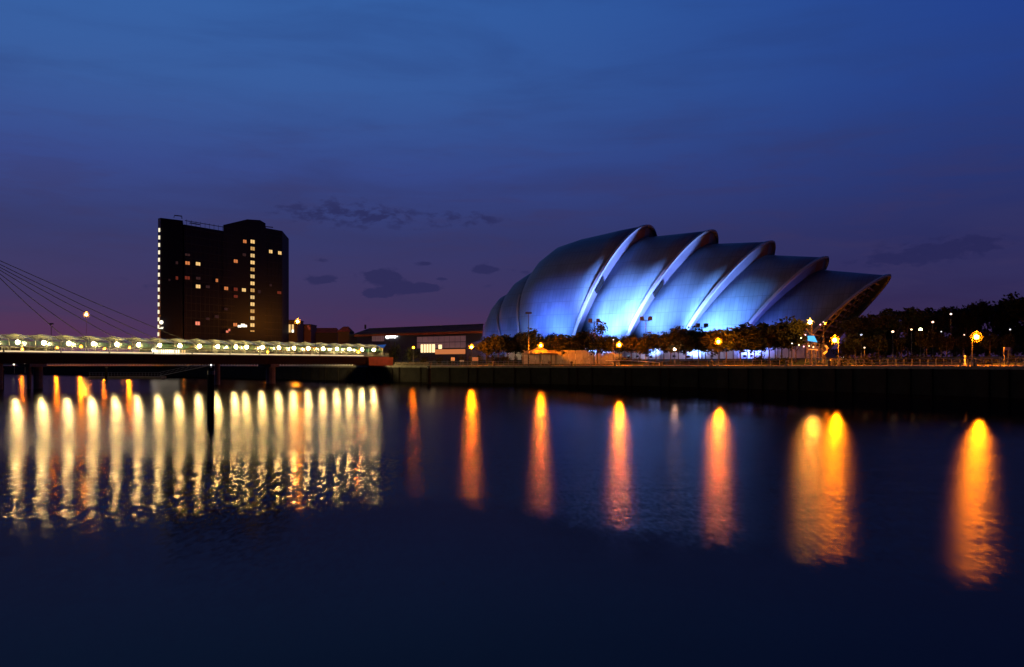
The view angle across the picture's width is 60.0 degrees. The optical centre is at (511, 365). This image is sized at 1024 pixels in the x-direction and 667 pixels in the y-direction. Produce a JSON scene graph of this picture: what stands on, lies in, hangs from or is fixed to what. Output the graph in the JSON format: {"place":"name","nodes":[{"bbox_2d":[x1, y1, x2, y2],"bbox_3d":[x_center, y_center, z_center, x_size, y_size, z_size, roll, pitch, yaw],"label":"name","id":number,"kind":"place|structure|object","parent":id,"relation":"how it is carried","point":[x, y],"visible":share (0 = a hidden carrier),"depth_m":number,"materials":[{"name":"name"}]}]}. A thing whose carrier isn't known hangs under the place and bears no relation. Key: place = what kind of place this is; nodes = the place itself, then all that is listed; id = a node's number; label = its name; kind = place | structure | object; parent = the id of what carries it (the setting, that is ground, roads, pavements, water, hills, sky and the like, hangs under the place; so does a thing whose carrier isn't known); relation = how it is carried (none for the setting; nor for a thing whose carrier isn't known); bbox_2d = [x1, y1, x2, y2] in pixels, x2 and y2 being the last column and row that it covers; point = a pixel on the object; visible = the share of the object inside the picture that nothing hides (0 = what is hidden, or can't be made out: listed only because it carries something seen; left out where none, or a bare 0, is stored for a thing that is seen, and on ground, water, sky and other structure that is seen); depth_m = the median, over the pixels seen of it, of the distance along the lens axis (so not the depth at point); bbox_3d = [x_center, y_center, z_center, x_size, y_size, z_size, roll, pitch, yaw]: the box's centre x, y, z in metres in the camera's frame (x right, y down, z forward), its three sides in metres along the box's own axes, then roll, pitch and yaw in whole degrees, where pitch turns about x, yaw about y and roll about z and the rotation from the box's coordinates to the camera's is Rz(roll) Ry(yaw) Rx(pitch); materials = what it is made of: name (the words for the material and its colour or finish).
{"place":"outdoors","nodes":[
{"label":"outdoors","id":0,"kind":"place"},
{"bbox_2d":[0,374,1023,666],"bbox_3d":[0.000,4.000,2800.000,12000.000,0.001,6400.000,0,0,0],"label":"water","id":1,"kind":"structure","parent":0,"point":[260,522],"depth_m":22.00,"materials":[{"name":"blue liquid"}]},
{"bbox_2d":[88,373,165,378],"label":"landing stage","id":2,"kind":"object","parent":1,"relation":"on","point":[127,377],"visible":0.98,"depth_m":262.00,"materials":[{"name":"paint"}]},
{"bbox_2d":[160,364,208,375],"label":"gangway","id":3,"kind":"object","parent":2,"relation":"on","point":[185,369],"visible":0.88,"depth_m":262.63,"materials":[{"name":"paint"}]},
{"bbox_2d":[0,261,392,389],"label":"footbridge","id":4,"kind":"object","parent":1,"relation":"in","point":[36,361],"visible":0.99,"depth_m":169.47,"materials":[{"name":"paint"}]},
{"bbox_2d":[207,368,214,424],"bbox_3d":[-20.197,4.089,59.500,0.493,7.824,0.494,0,0,0],"label":"timber pile","id":5,"kind":"object","parent":1,"relation":"in","point":[210,396],"visible":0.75,"depth_m":59.31,"materials":[{"name":"black wood"}]},
{"bbox_2d":[427,366,430,383],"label":"timber pile","id":6,"kind":"object","parent":1,"relation":"in","point":[428,374],"visible":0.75,"depth_m":191.68,"materials":[{"name":"brown wood"}]},
{"bbox_2d":[0,0,1023,357],"label":"sky","id":7,"kind":"structure","parent":0,"point":[416,161],"materials":[{"name":"blue"}]},
{"bbox_2d":[3,365,1022,365],"bbox_3d":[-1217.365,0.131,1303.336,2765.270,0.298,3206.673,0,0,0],"label":"promenade","id":8,"kind":"structure","parent":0,"point":[600,365],"depth_m":177.83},
{"bbox_2d":[394,362,428,365],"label":"stone parapet","id":9,"kind":"structure","parent":8,"relation":"on","point":[409,363],"depth_m":214.60,"materials":[{"name":"beige stone"}]},
{"bbox_2d":[525,312,531,365],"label":"light mast","id":10,"kind":"object","parent":8,"relation":"on","point":[528,313],"visible":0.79,"depth_m":197.77,"materials":[{"name":"grey metal"}]},
{"bbox_2d":[522,345,557,364],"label":"kiosk","id":11,"kind":"object","parent":8,"relation":"on","point":[538,350],"visible":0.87,"depth_m":197.63,"materials":[{"name":"brown fabric"}]},
{"bbox_2d":[798,323,820,364],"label":"beacon mast","id":12,"kind":"object","parent":8,"relation":"on","point":[811,338],"visible":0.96,"depth_m":148.86,"materials":[{"name":"metal"}]},
{"bbox_2d":[833,335,838,365],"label":"street lamp","id":13,"kind":"object","parent":8,"relation":"on","point":[834,339],"visible":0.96,"depth_m":139.69,"materials":[{"name":"black metal"}]},
{"bbox_2d":[971,331,978,365],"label":"street lamp","id":14,"kind":"object","parent":8,"relation":"on","point":[976,336],"visible":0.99,"depth_m":117.73,"materials":[{"name":"brown metal"}]},
{"bbox_2d":[3,366,1023,398],"bbox_3d":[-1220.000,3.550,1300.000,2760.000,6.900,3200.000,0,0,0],"label":"quay wall","id":15,"kind":"structure","parent":0,"point":[993,381],"depth_m":163.95,"materials":[{"name":"stone"}]},
{"bbox_2d":[61,364,352,365],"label":"bank railing","id":16,"kind":"object","parent":15,"relation":"on","point":[243,365],"visible":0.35,"depth_m":272.84,"materials":[{"name":"black metal"}]},
{"bbox_2d":[426,361,610,365],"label":"quay railing","id":17,"kind":"object","parent":15,"relation":"on","point":[508,363],"visible":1,"depth_m":196.17,"materials":[{"name":"metal"}]},
{"bbox_2d":[680,360,779,365],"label":"quay railing","id":18,"kind":"object","parent":15,"relation":"on","point":[725,361],"visible":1,"depth_m":158.10,"materials":[{"name":"metal"}]},
{"bbox_2d":[816,358,1023,365],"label":"quay railing","id":19,"kind":"object","parent":15,"relation":"on","point":[931,362],"visible":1,"depth_m":117.74,"materials":[{"name":"metal"}]},
{"bbox_2d":[3,356,1023,364],"bbox_3d":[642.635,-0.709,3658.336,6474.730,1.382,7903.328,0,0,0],"label":"ground","id":20,"kind":"structure","parent":0,"point":[800,361],"depth_m":172.35,"materials":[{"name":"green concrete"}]},
{"bbox_2d":[0,347,58,352],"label":"building","id":21,"kind":"structure","parent":20,"relation":"on","point":[21,348],"depth_m":520.00,"materials":[{"name":"grey"}]},
{"bbox_2d":[138,347,208,353],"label":"entrance pavilion","id":22,"kind":"structure","parent":20,"relation":"on","point":[146,349],"depth_m":318.00,"materials":[{"name":"grey metal"}]},
{"bbox_2d":[157,215,288,354],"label":"hotel tower","id":23,"kind":"structure","parent":20,"relation":"on","point":[229,283],"depth_m":356.67,"materials":[{"name":"black concrete"}]},
{"bbox_2d":[289,320,303,355],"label":"building","id":24,"kind":"structure","parent":20,"relation":"on","point":[292,332],"depth_m":400.00,"materials":[{"name":"brown"}]},
{"bbox_2d":[303,324,316,355],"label":"building","id":25,"kind":"structure","parent":20,"relation":"on","point":[309,334],"depth_m":420.00,"materials":[{"name":"red brick"}]},
{"bbox_2d":[316,328,337,355],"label":"building","id":26,"kind":"structure","parent":20,"relation":"on","point":[324,336],"depth_m":430.00,"materials":[{"name":"brown brick"}]},
{"bbox_2d":[337,327,354,354],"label":"building","id":27,"kind":"structure","parent":20,"relation":"on","point":[344,333],"depth_m":410.00,"materials":[{"name":"brown brick"}]},
{"bbox_2d":[349,335,356,354],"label":"building","id":28,"kind":"structure","parent":20,"relation":"on","point":[353,340],"depth_m":330.00,"materials":[{"name":"brown"}]},
{"bbox_2d":[371,344,389,356],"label":"bush","id":29,"kind":"object","parent":20,"relation":"on","point":[378,353],"visible":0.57,"depth_m":245.51,"materials":[{"name":"green plant"}]},
{"bbox_2d":[387,341,406,361],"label":"bush","id":30,"kind":"object","parent":20,"relation":"on","point":[391,353],"visible":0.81,"depth_m":244.14,"materials":[{"name":"green plant"}]},
{"bbox_2d":[404,347,421,361],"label":"bush","id":31,"kind":"object","parent":20,"relation":"on","point":[409,354],"visible":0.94,"depth_m":237.46,"materials":[{"name":"green plant"}]},
{"bbox_2d":[354,324,483,360],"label":"exhibition hall","id":32,"kind":"structure","parent":20,"relation":"on","point":[440,341],"depth_m":283.74,"materials":[{"name":"stone"}]},
{"bbox_2d":[477,355,489,362],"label":"bush","id":33,"kind":"object","parent":20,"relation":"on","point":[482,357],"visible":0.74,"depth_m":215.82,"materials":[{"name":"green plant"}]},
{"bbox_2d":[475,336,496,362],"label":"tree","id":34,"kind":"object","parent":20,"relation":"on","point":[479,347],"visible":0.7,"depth_m":214.37,"materials":[{"name":"green plant"}]},
{"bbox_2d":[482,334,511,359],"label":"tree","id":35,"kind":"object","parent":20,"relation":"on","point":[494,339],"visible":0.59,"depth_m":213.28,"materials":[{"name":"green plant"}]},
{"bbox_2d":[489,355,504,362],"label":"bush","id":36,"kind":"object","parent":20,"relation":"on","point":[493,360],"visible":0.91,"depth_m":213.08,"materials":[{"name":"green plant"}]},
{"bbox_2d":[496,337,518,360],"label":"tree","id":37,"kind":"object","parent":20,"relation":"on","point":[509,347],"visible":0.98,"depth_m":209.02,"materials":[{"name":"green plant"}]},
{"bbox_2d":[509,332,529,362],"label":"tree","id":38,"kind":"object","parent":20,"relation":"on","point":[519,347],"visible":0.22,"depth_m":209.33,"materials":[{"name":"green plant"}]},
{"bbox_2d":[515,328,558,352],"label":"tree","id":39,"kind":"object","parent":20,"relation":"on","point":[533,339],"visible":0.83,"depth_m":202.43,"materials":[{"name":"green plant"}]},
{"bbox_2d":[545,333,565,361],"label":"tree","id":40,"kind":"object","parent":20,"relation":"on","point":[552,343],"visible":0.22,"depth_m":205.82,"materials":[{"name":"green plant"}]},
{"bbox_2d":[550,334,590,355],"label":"tree","id":41,"kind":"object","parent":20,"relation":"on","point":[562,339],"visible":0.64,"depth_m":200.27,"materials":[{"name":"green plant"}]},
{"bbox_2d":[523,350,621,363],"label":"screen wall","id":42,"kind":"structure","parent":20,"relation":"on","point":[568,356],"depth_m":197.74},
{"bbox_2d":[568,330,596,351],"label":"tree","id":43,"kind":"object","parent":20,"relation":"on","point":[578,342],"visible":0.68,"depth_m":195.87,"materials":[{"name":"green plant"}]},
{"bbox_2d":[588,319,599,364],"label":"light mast","id":44,"kind":"object","parent":20,"relation":"on","point":[590,320],"visible":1,"depth_m":191.91,"materials":[{"name":"grey metal"}]},
{"bbox_2d":[584,321,608,364],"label":"tree","id":45,"kind":"object","parent":20,"relation":"on","point":[599,347],"visible":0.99,"depth_m":191.29,"materials":[{"name":"green plant"}]},
{"bbox_2d":[602,335,615,362],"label":"tree","id":46,"kind":"object","parent":20,"relation":"on","point":[610,338],"visible":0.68,"depth_m":192.45,"materials":[{"name":"green plant"}]},
{"bbox_2d":[610,337,634,353],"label":"tree","id":47,"kind":"object","parent":20,"relation":"on","point":[622,344],"visible":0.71,"depth_m":193.06,"materials":[{"name":"green plant"}]},
{"bbox_2d":[611,357,644,363],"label":"bush","id":48,"kind":"object","parent":20,"relation":"on","point":[625,358],"visible":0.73,"depth_m":188.18,"materials":[{"name":"green plant"}]},
{"bbox_2d":[619,335,643,359],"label":"tree","id":49,"kind":"object","parent":20,"relation":"on","point":[625,338],"visible":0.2,"depth_m":195.02,"materials":[{"name":"green plant"}]},
{"bbox_2d":[623,335,653,362],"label":"tree","id":50,"kind":"object","parent":20,"relation":"on","point":[641,348],"visible":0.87,"depth_m":188.38,"materials":[{"name":"green plant"}]},
{"bbox_2d":[640,316,651,362],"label":"light mast","id":51,"kind":"object","parent":20,"relation":"on","point":[645,320],"visible":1,"depth_m":187.92,"materials":[{"name":"grey metal"}]},
{"bbox_2d":[640,331,665,361],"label":"tree","id":52,"kind":"object","parent":20,"relation":"on","point":[651,338],"visible":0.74,"depth_m":187.10,"materials":[{"name":"green plant"}]},
{"bbox_2d":[660,335,668,360],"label":"tree","id":53,"kind":"object","parent":20,"relation":"on","point":[665,351],"visible":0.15,"depth_m":188.74,"materials":[{"name":"green plant"}]},
{"bbox_2d":[654,327,686,362],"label":"tree","id":54,"kind":"object","parent":20,"relation":"on","point":[667,341],"visible":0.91,"depth_m":181.01,"materials":[{"name":"green plant"}]},
{"bbox_2d":[662,342,689,360],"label":"tree","id":55,"kind":"object","parent":20,"relation":"on","point":[682,351],"visible":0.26,"depth_m":184.97,"materials":[{"name":"green plant"}]},
{"bbox_2d":[467,225,890,359],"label":"shell auditorium","id":56,"kind":"structure","parent":20,"relation":"on","point":[620,282],"depth_m":220.74,"materials":[{"name":"metal"}]},
{"bbox_2d":[666,326,702,359],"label":"tree","id":57,"kind":"object","parent":20,"relation":"on","point":[684,331],"visible":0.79,"depth_m":181.51,"materials":[{"name":"green plant"}]},
{"bbox_2d":[680,330,711,359],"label":"tree","id":58,"kind":"object","parent":20,"relation":"on","point":[692,335],"visible":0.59,"depth_m":180.12,"materials":[{"name":"green plant"}]},
{"bbox_2d":[695,323,707,359],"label":"light mast","id":59,"kind":"object","parent":20,"relation":"on","point":[697,325],"visible":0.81,"depth_m":181.70,"materials":[{"name":"grey metal"}]},
{"bbox_2d":[698,330,721,359],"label":"tree","id":60,"kind":"object","parent":20,"relation":"on","point":[702,349],"visible":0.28,"depth_m":175.32,"materials":[{"name":"green plant"}]},
{"bbox_2d":[700,327,741,361],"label":"tree","id":61,"kind":"object","parent":20,"relation":"on","point":[714,335],"visible":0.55,"depth_m":171.08,"materials":[{"name":"green plant"}]},
{"bbox_2d":[722,359,747,364],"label":"bush","id":62,"kind":"object","parent":20,"relation":"on","point":[731,361],"visible":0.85,"depth_m":166.63,"materials":[{"name":"green plant"}]},
{"bbox_2d":[721,322,762,363],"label":"tree","id":63,"kind":"object","parent":20,"relation":"on","point":[745,345],"visible":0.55,"depth_m":165.82,"materials":[{"name":"green plant"}]},
{"bbox_2d":[734,322,768,362],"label":"tree","id":64,"kind":"object","parent":20,"relation":"on","point":[741,337],"visible":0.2,"depth_m":166.13,"materials":[{"name":"green plant"}]},
{"bbox_2d":[752,352,770,363],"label":"bush","id":65,"kind":"object","parent":20,"relation":"on","point":[757,358],"visible":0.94,"depth_m":162.08,"materials":[{"name":"green plant"}]},
{"bbox_2d":[743,324,782,362],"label":"tree","id":66,"kind":"object","parent":20,"relation":"on","point":[757,342],"visible":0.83,"depth_m":161.19,"materials":[{"name":"green plant"}]},
{"bbox_2d":[761,315,805,357],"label":"tree","id":67,"kind":"object","parent":20,"relation":"on","point":[778,326],"visible":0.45,"depth_m":161.19,"materials":[{"name":"green plant"}]},
{"bbox_2d":[772,355,795,364],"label":"bush","id":68,"kind":"object","parent":20,"relation":"on","point":[782,361],"visible":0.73,"depth_m":155.67,"materials":[{"name":"green plant"}]},
{"bbox_2d":[775,319,810,361],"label":"tree","id":69,"kind":"object","parent":20,"relation":"on","point":[797,328],"visible":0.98,"depth_m":157.19,"materials":[{"name":"green plant"}]},
{"bbox_2d":[815,342,827,362],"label":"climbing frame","id":70,"kind":"object","parent":20,"relation":"on","point":[825,350],"visible":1,"depth_m":149.47,"materials":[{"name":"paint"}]},
{"bbox_2d":[831,356,863,365],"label":"bush","id":71,"kind":"object","parent":20,"relation":"on","point":[842,362],"visible":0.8,"depth_m":140.90,"materials":[{"name":"green plant"}]},
{"bbox_2d":[831,340,874,357],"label":"bush","id":72,"kind":"object","parent":20,"relation":"on","point":[836,355],"visible":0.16,"depth_m":192.57,"materials":[{"name":"green plant"}]},
{"bbox_2d":[842,334,866,358],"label":"tree","id":73,"kind":"object","parent":20,"relation":"on","point":[855,343],"visible":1,"depth_m":156.36,"materials":[{"name":"green plant"}]},
{"bbox_2d":[837,315,876,357],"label":"tree","id":74,"kind":"object","parent":20,"relation":"on","point":[856,323],"visible":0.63,"depth_m":180.50,"materials":[{"name":"green plant"}]},
{"bbox_2d":[843,314,873,357],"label":"tree","id":75,"kind":"object","parent":20,"relation":"on","point":[866,350],"visible":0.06,"depth_m":185.92,"materials":[{"name":"green plant"}]},
{"bbox_2d":[845,313,880,357],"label":"tree","id":76,"kind":"object","parent":20,"relation":"on","point":[873,315],"visible":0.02,"depth_m":208.64,"materials":[{"name":"green plant"}]},
{"bbox_2d":[856,353,896,365],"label":"bush","id":77,"kind":"object","parent":20,"relation":"on","point":[875,357],"visible":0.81,"depth_m":138.05,"materials":[{"name":"green plant"}]},
{"bbox_2d":[864,334,892,357],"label":"tree","id":78,"kind":"object","parent":20,"relation":"on","point":[882,344],"visible":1,"depth_m":155.52,"materials":[{"name":"green plant"}]},
{"bbox_2d":[862,314,907,355],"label":"tree","id":79,"kind":"object","parent":20,"relation":"on","point":[877,326],"visible":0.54,"depth_m":183.46,"materials":[{"name":"green plant"}]},
{"bbox_2d":[872,342,916,356],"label":"bush","id":80,"kind":"object","parent":20,"relation":"on","point":[894,353],"visible":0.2,"depth_m":186.20,"materials":[{"name":"green plant"}]},
{"bbox_2d":[894,336,910,356],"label":"tree","id":81,"kind":"object","parent":20,"relation":"on","point":[903,342],"visible":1,"depth_m":154.65,"materials":[{"name":"green plant"}]},
{"bbox_2d":[879,306,928,356],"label":"tree","id":82,"kind":"object","parent":20,"relation":"on","point":[912,317],"visible":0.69,"depth_m":182.23,"materials":[{"name":"green plant"}]},
{"bbox_2d":[894,308,926,355],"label":"tree","id":83,"kind":"object","parent":20,"relation":"on","point":[915,328],"visible":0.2,"depth_m":192.41,"materials":[{"name":"green plant"}]},
{"bbox_2d":[893,355,928,363],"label":"bush","id":84,"kind":"object","parent":20,"relation":"on","point":[912,358],"visible":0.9,"depth_m":133.84,"materials":[{"name":"green plant"}]},
{"bbox_2d":[915,330,941,357],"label":"tree","id":85,"kind":"object","parent":20,"relation":"on","point":[931,339],"visible":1,"depth_m":145.00,"materials":[{"name":"green plant"}]},
{"bbox_2d":[900,311,958,355],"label":"tree","id":86,"kind":"object","parent":20,"relation":"on","point":[942,324],"visible":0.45,"depth_m":192.92,"materials":[{"name":"green plant"}]},
{"bbox_2d":[909,341,962,356],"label":"bush","id":87,"kind":"object","parent":20,"relation":"on","point":[935,351],"visible":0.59,"depth_m":180.16,"materials":[{"name":"green plant"}]},
{"bbox_2d":[923,305,961,356],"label":"tree","id":88,"kind":"object","parent":20,"relation":"on","point":[953,310],"visible":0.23,"depth_m":204.69,"materials":[{"name":"green plant"}]},
{"bbox_2d":[936,335,957,356],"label":"tree","id":89,"kind":"object","parent":20,"relation":"on","point":[947,344],"visible":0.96,"depth_m":145.81,"materials":[{"name":"green plant"}]},
{"bbox_2d":[927,355,970,363],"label":"bush","id":90,"kind":"object","parent":20,"relation":"on","point":[936,358],"visible":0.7,"depth_m":128.25,"materials":[{"name":"green plant"}]},
{"bbox_2d":[934,307,973,356],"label":"tree","id":91,"kind":"object","parent":20,"relation":"on","point":[938,310],"visible":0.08,"depth_m":207.08,"materials":[{"name":"green plant"}]},
{"bbox_2d":[943,310,982,355],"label":"tree","id":92,"kind":"object","parent":20,"relation":"on","point":[966,319],"visible":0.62,"depth_m":195.94,"materials":[{"name":"green plant"}]},
{"bbox_2d":[955,336,973,355],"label":"tree","id":93,"kind":"object","parent":20,"relation":"on","point":[962,341],"visible":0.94,"depth_m":146.05,"materials":[{"name":"green plant"}]},
{"bbox_2d":[953,341,998,356],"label":"bush","id":94,"kind":"object","parent":20,"relation":"on","point":[977,348],"visible":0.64,"depth_m":174.80,"materials":[{"name":"green plant"}]},
{"bbox_2d":[960,300,1000,355],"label":"tree","id":95,"kind":"object","parent":20,"relation":"on","point":[984,312],"visible":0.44,"depth_m":203.26,"materials":[{"name":"green plant"}]},
{"bbox_2d":[977,330,998,356],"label":"tree","id":96,"kind":"object","parent":20,"relation":"on","point":[984,340],"visible":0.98,"depth_m":136.91,"materials":[{"name":"green plant"}]},
{"bbox_2d":[971,299,1006,355],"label":"tree","id":97,"kind":"object","parent":20,"relation":"on","point":[997,322],"visible":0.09,"depth_m":207.97,"materials":[{"name":"green plant"}]},
{"bbox_2d":[978,357,1003,363],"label":"bush","id":98,"kind":"object","parent":20,"relation":"on","point":[986,361],"visible":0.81,"depth_m":122.02,"materials":[{"name":"green plant"}]},
{"bbox_2d":[984,304,1023,352],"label":"tree","id":99,"kind":"object","parent":20,"relation":"on","point":[1003,324],"visible":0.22,"depth_m":206.74,"materials":[{"name":"green plant"}]},
{"bbox_2d":[987,291,1023,346],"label":"tree","id":100,"kind":"object","parent":20,"relation":"on","point":[1014,305],"visible":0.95,"depth_m":203.67,"materials":[{"name":"green plant"}]},
{"bbox_2d":[991,339,1023,355],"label":"bush","id":101,"kind":"object","parent":20,"relation":"on","point":[999,353],"visible":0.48,"depth_m":168.93,"materials":[{"name":"green plant"}]},
{"bbox_2d":[999,333,1015,354],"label":"tree","id":102,"kind":"object","parent":20,"relation":"on","point":[1009,340],"visible":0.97,"depth_m":137.09,"materials":[{"name":"green plant"}]},
{"bbox_2d":[992,298,1023,355],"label":"tree","id":103,"kind":"object","parent":20,"relation":"on","point":[1020,343],"visible":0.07,"depth_m":209.38,"materials":[{"name":"green plant"}]},
{"bbox_2d":[1003,355,1022,361],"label":"bush","id":104,"kind":"object","parent":20,"relation":"on","point":[1011,358],"visible":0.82,"depth_m":119.79,"materials":[{"name":"green plant"}]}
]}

